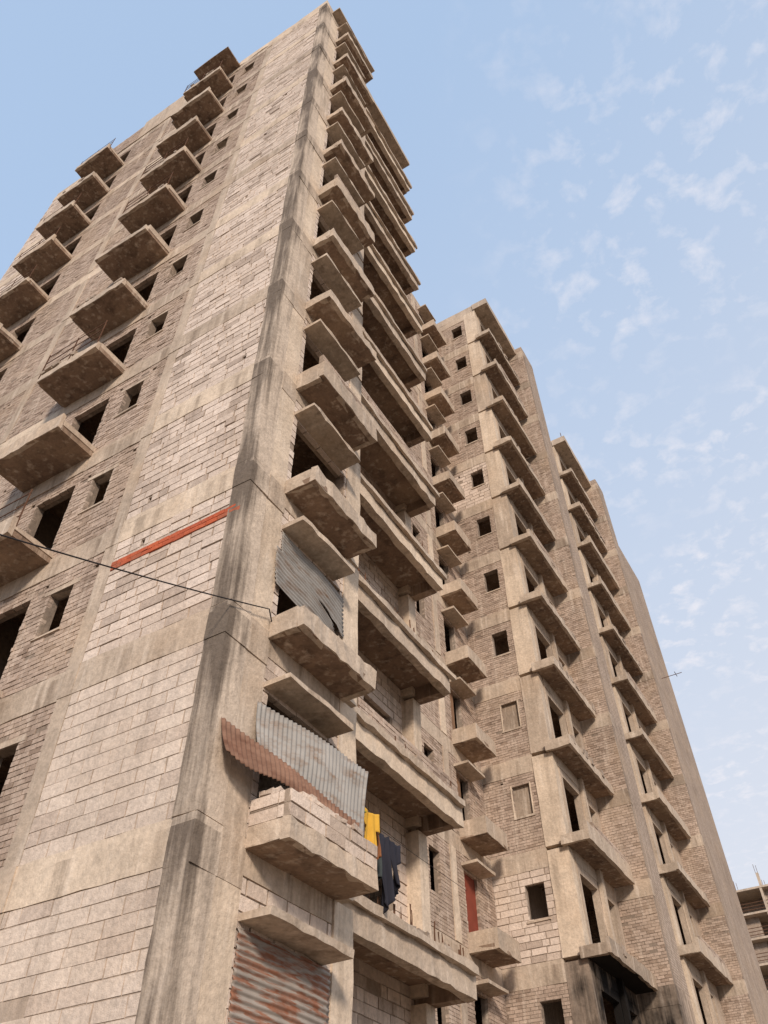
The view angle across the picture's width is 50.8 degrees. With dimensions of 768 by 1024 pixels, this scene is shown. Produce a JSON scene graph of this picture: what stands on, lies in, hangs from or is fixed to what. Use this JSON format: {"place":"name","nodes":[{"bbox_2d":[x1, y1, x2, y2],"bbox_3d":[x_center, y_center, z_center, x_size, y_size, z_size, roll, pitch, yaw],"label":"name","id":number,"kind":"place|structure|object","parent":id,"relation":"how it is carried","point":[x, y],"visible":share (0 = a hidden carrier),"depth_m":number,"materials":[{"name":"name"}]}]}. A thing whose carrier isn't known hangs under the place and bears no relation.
{"place":"outdoors","nodes":[
{"label":"outdoors","id":0,"kind":"place"},
{"bbox_2d":[0,0,521,1023],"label":"unfinished apartment tower","id":1,"kind":"structure","parent":0,"point":[222,364],"depth_m":15.28,"materials":[{"name":"concrete"}]},
{"bbox_2d":[227,927,330,1023],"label":"corrugated metal sheet","id":2,"kind":"object","parent":1,"relation":"attached to","point":[272,983],"visible":1,"depth_m":8.88,"materials":[{"name":"metal"}]},
{"bbox_2d":[221,716,359,826],"bbox_3d":[-1.096,3.340,10.145,0.194,0.794,2.389,-34,-54,28],"label":"corrugated metal sheet","id":3,"kind":"object","parent":1,"relation":"attached to","point":[246,750],"visible":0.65,"depth_m":9.91,"materials":[{"name":"brown metal"}]},
{"bbox_2d":[275,545,334,632],"bbox_3d":[-1.171,1.426,12.819,0.092,1.001,1.851,-24,-50,21],"label":"corrugated metal sheet","id":4,"kind":"object","parent":1,"relation":"attached to","point":[296,589],"visible":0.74,"depth_m":12.65,"materials":[{"name":"grey metal"}]},
{"bbox_2d":[256,702,367,836],"bbox_3d":[-0.898,3.506,10.642,0.137,1.423,2.127,-33,-54,28],"label":"corrugated metal sheet","id":5,"kind":"object","parent":1,"relation":"attached to","point":[334,775],"visible":0.84,"depth_m":10.76,"materials":[{"name":"grey metal"}]},
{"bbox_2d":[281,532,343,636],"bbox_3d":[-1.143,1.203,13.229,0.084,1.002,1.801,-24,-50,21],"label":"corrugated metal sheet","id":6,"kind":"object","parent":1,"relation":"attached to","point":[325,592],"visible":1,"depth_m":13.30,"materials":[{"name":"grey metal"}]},
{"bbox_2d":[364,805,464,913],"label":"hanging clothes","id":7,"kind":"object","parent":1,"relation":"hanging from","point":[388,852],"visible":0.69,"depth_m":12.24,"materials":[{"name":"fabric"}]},
{"bbox_2d":[449,692,460,796],"bbox_3d":[2.211,7.723,25.250,0.039,5.041,0.402,-24,-50,21],"label":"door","id":8,"kind":"structure","parent":1,"relation":"in","point":[451,695],"depth_m":26.25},
{"bbox_2d":[464,873,477,931],"bbox_3d":[2.364,10.986,22.146,0.041,2.038,0.803,-24,-50,21],"label":"door","id":9,"kind":"structure","parent":1,"relation":"in","point":[472,918],"depth_m":22.36,"materials":[{"name":"red paint"}]},
{"bbox_2d":[0,0,767,889],"label":"sky","id":10,"kind":"structure","parent":0,"point":[594,172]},
{"bbox_2d":[430,298,695,1023],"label":"unfinished apartment tower","id":11,"kind":"structure","parent":0,"point":[583,917],"depth_m":27.64,"materials":[{"name":"brick"}]},
{"bbox_2d":[499,699,534,817],"bbox_3d":[4.310,7.952,26.231,0.685,4.082,0.125,-24,-50,21],"label":"window frame","id":12,"kind":"structure","parent":11,"relation":"in","point":[503,728],"depth_m":25.48,"materials":[{"name":"paint"}]},
{"bbox_2d":[551,433,761,1023],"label":"unfinished apartment tower","id":13,"kind":"structure","parent":0,"point":[720,990],"depth_m":38.00,"materials":[{"name":"concrete"}]},
{"bbox_2d":[619,547,767,1023],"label":"unfinished apartment tower","id":14,"kind":"structure","parent":0,"point":[755,976],"depth_m":46.29,"materials":[{"name":"brown concrete"}]},
{"bbox_2d":[733,864,767,991],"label":"distant apartment tower","id":15,"kind":"structure","parent":0,"point":[753,901],"depth_m":106.71,"materials":[{"name":"concrete"}]},
{"bbox_3d":[-6.475,-0.009,1.985,0.952,6.202,0.198,-24,-50,21],"label":"utility pole","id":16,"kind":"object","parent":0,"visible":0},
{"bbox_2d":[0,534,271,621],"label":"electric cable","id":17,"kind":"object","parent":16,"relation":"attached to","point":[128,571],"visible":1,"depth_m":9.30,"materials":[{"name":"rubber"}]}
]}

